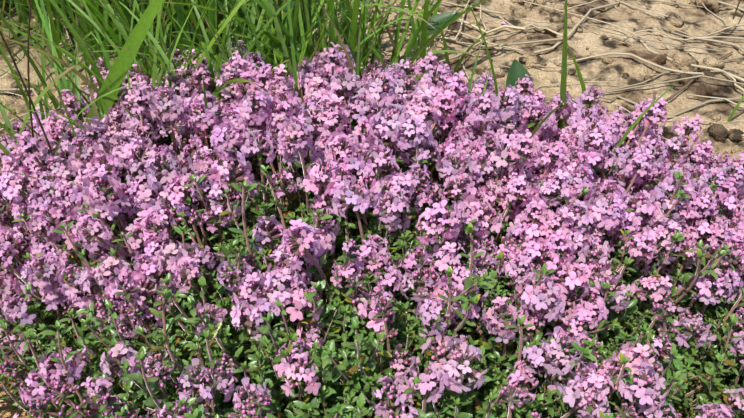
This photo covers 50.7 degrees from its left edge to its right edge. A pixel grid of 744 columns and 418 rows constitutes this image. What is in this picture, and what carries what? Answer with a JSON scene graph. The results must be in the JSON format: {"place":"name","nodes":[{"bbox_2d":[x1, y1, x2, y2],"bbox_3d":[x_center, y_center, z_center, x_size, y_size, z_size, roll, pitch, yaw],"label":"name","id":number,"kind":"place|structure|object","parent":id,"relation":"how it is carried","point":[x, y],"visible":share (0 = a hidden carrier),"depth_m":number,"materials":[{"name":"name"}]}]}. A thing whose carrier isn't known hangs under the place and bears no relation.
{"place":"outdoors","nodes":[
{"label":"outdoors","id":0,"kind":"place"},
{"bbox_2d":[0,0,743,200],"bbox_3d":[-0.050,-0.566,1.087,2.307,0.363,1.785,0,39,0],"label":"grass","id":1,"kind":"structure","parent":0,"point":[160,21],"depth_m":0.63,"materials":[{"name":"green plant"}]},
{"bbox_2d":[0,0,743,417],"bbox_3d":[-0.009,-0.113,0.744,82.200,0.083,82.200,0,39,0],"label":"soil","id":2,"kind":"structure","parent":0,"point":[596,72],"depth_m":0.85,"materials":[{"name":"beige soil"}]},
{"bbox_2d":[0,36,743,417],"bbox_3d":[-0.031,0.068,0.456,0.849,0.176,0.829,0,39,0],"label":"thyme cushion","id":3,"kind":"object","parent":2,"relation":"on","point":[544,226],"visible":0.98,"depth_m":0.46,"materials":[{"name":"pink plant"}]},
{"bbox_2d":[0,0,743,417],"bbox_3d":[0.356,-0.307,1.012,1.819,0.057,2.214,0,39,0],"label":"dry straw twigs","id":4,"kind":"object","parent":2,"relation":"on","point":[508,24],"visible":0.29,"depth_m":0.85,"materials":[{"name":"beige plant"}]},
{"bbox_2d":[0,0,743,416],"bbox_3d":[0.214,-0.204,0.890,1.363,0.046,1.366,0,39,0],"label":"soil clods","id":5,"kind":"object","parent":2,"relation":"on","point":[684,60],"visible":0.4,"depth_m":0.83,"materials":[{"name":"brown soil"}]},
{"bbox_2d":[272,0,533,93],"bbox_3d":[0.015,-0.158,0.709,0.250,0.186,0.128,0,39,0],"label":"leaves","id":6,"kind":"object","parent":2,"relation":"on","point":[517,69],"visible":0.48,"depth_m":0.68,"materials":[{"name":"green plant"}]}
]}

